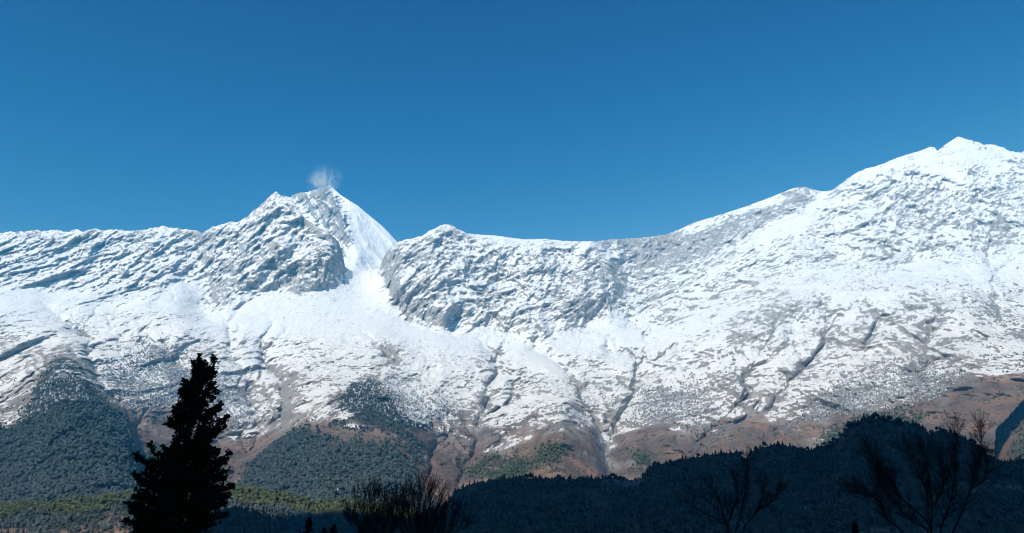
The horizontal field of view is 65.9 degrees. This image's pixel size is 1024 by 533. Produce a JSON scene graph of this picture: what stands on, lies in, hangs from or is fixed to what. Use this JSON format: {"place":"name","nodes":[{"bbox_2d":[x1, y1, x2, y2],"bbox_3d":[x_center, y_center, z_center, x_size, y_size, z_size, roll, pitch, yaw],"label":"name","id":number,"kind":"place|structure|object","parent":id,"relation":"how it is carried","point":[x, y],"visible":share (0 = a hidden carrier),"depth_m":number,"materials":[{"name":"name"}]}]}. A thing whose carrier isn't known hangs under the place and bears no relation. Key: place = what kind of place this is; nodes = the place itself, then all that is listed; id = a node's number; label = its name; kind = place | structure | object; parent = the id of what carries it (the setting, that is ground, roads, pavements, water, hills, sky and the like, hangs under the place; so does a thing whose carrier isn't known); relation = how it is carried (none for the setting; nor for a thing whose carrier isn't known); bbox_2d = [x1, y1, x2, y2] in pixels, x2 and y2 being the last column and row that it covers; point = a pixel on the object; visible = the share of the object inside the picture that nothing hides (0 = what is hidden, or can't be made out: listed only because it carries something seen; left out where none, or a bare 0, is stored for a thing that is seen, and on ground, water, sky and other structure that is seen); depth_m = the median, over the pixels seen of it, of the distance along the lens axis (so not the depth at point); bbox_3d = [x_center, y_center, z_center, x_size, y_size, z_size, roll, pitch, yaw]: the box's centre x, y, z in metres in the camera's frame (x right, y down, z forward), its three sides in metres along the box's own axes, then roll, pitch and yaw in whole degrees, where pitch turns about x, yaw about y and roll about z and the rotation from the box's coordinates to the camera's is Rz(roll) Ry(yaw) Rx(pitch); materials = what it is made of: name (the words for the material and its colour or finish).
{"place":"outdoors","nodes":[
{"label":"outdoors","id":0,"kind":"place"},
{"bbox_2d":[0,510,243,524],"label":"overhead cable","id":1,"kind":"object","parent":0,"point":[102,518],"visible":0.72,"depth_m":76.86,"materials":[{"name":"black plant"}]},
{"bbox_2d":[0,490,377,532],"bbox_3d":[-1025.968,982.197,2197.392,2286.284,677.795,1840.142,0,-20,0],"label":"foothill","id":2,"kind":"structure","parent":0,"point":[64,530],"depth_m":1937.56,"materials":[{"name":"green plant"}]},
{"bbox_2d":[0,496,393,532],"bbox_3d":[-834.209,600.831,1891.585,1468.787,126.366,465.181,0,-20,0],"label":"foothill dark forest","id":3,"kind":"object","parent":2,"relation":"on","point":[296,519],"visible":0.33,"depth_m":1921.11,"materials":[{"name":"plant"}]},
{"bbox_2d":[0,485,415,522],"bbox_3d":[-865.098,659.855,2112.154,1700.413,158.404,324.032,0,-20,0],"label":"foothill green forest","id":4,"kind":"object","parent":2,"relation":"on","point":[265,496],"visible":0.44,"depth_m":2100.87,"materials":[{"name":"green plant"}]},
{"bbox_2d":[0,136,1023,505],"bbox_3d":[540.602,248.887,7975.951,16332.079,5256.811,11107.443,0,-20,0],"label":"mountain wall","id":5,"kind":"structure","parent":0,"point":[274,302],"depth_m":6513.34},
{"bbox_2d":[0,376,437,510],"bbox_3d":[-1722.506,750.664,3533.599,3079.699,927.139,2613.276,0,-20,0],"label":"mountainside forest","id":6,"kind":"object","parent":5,"relation":"on","point":[18,473],"visible":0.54,"depth_m":3237.26,"materials":[{"name":"green plant"}]},
{"bbox_2d":[291,185,396,270],"bbox_3d":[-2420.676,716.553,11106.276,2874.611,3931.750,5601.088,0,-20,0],"label":"summit","id":7,"kind":"structure","parent":5,"relation":"attached to","point":[365,240],"depth_m":10504.33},
{"bbox_2d":[3,326,980,437],"bbox_3d":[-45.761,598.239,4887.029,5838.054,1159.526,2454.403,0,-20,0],"label":"frosted forest","id":8,"kind":"object","parent":5,"relation":"on","point":[421,409],"visible":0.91,"depth_m":4904.05,"materials":[{"name":"white plant"}]},
{"bbox_2d":[0,308,1023,474],"bbox_3d":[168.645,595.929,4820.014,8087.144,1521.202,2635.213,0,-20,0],"label":"snowline scrub","id":9,"kind":"object","parent":5,"relation":"on","point":[93,389],"visible":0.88,"depth_m":4392.76,"materials":[{"name":"plant"}]},
{"bbox_2d":[134,403,1023,490],"bbox_3d":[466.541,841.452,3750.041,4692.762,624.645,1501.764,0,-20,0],"label":"slope woodland","id":10,"kind":"object","parent":5,"relation":"on","point":[519,460],"visible":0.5,"depth_m":3941.86,"materials":[{"name":"green plant"}]},
{"bbox_2d":[147,385,1022,477],"bbox_3d":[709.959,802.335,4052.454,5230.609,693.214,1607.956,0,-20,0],"label":"hillside scrub","id":11,"kind":"object","parent":5,"relation":"on","point":[539,461],"visible":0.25,"depth_m":4009.97,"materials":[{"name":"plant"}]},
{"bbox_2d":[0,0,1023,241],"label":"sky","id":12,"kind":"structure","parent":0,"point":[562,120],"materials":[{"name":"blue"}]},
{"bbox_2d":[211,419,1023,532],"bbox_3d":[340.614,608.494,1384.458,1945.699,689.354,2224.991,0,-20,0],"label":"ridge","id":13,"kind":"structure","parent":0,"point":[626,483],"depth_m":1317.93,"materials":[{"name":"plant"}]},
{"bbox_2d":[198,420,1023,532],"bbox_3d":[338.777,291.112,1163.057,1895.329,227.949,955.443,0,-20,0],"label":"ridge forest","id":14,"kind":"object","parent":13,"relation":"on","point":[861,513],"visible":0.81,"depth_m":1165.51,"materials":[{"name":"plant"}]},
{"bbox_2d":[870,412,877,419],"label":"ridge tree","id":15,"kind":"object","parent":13,"relation":"on","point":[874,415],"visible":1,"depth_m":1523.56,"materials":[{"name":"plant"}]},
{"bbox_3d":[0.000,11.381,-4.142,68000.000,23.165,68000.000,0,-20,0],"label":"ground","id":16,"kind":"structure","parent":0,"visible":0},
{"bbox_2d":[119,352,234,532],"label":"conifer tree","id":17,"kind":"object","parent":16,"relation":"on","point":[186,463],"visible":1,"depth_m":55.73,"materials":[{"name":"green plant"}]},
{"bbox_2d":[303,517,312,532],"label":"conifer tree","id":18,"kind":"object","parent":16,"relation":"on","point":[308,527],"visible":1,"depth_m":113.85,"materials":[{"name":"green plant"}]},
{"bbox_2d":[329,524,337,532],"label":"conifer tree","id":19,"kind":"object","parent":16,"relation":"on","point":[333,528],"visible":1,"depth_m":142.19,"materials":[{"name":"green plant"}]},
{"bbox_2d":[337,473,417,532],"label":"bare tree","id":20,"kind":"object","parent":16,"relation":"on","point":[376,518],"visible":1,"depth_m":54.94,"materials":[{"name":"brown plant"}]},
{"bbox_2d":[385,467,480,532],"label":"bare tree","id":21,"kind":"object","parent":16,"relation":"on","point":[424,528],"visible":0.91,"depth_m":57.34,"materials":[{"name":"brown plant"}]},
{"bbox_2d":[675,442,791,532],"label":"bare tree","id":22,"kind":"object","parent":16,"relation":"on","point":[756,509],"visible":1,"depth_m":76.65,"materials":[{"name":"brown plant"}]},
{"bbox_2d":[852,522,858,532],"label":"conifer tree","id":23,"kind":"object","parent":16,"relation":"on","point":[855,527],"visible":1,"depth_m":123.32,"materials":[{"name":"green plant"}]},
{"bbox_2d":[833,407,1006,532],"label":"bare tree","id":24,"kind":"object","parent":16,"relation":"on","point":[878,468],"visible":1,"depth_m":72.16,"materials":[{"name":"brown plant"}]}
]}

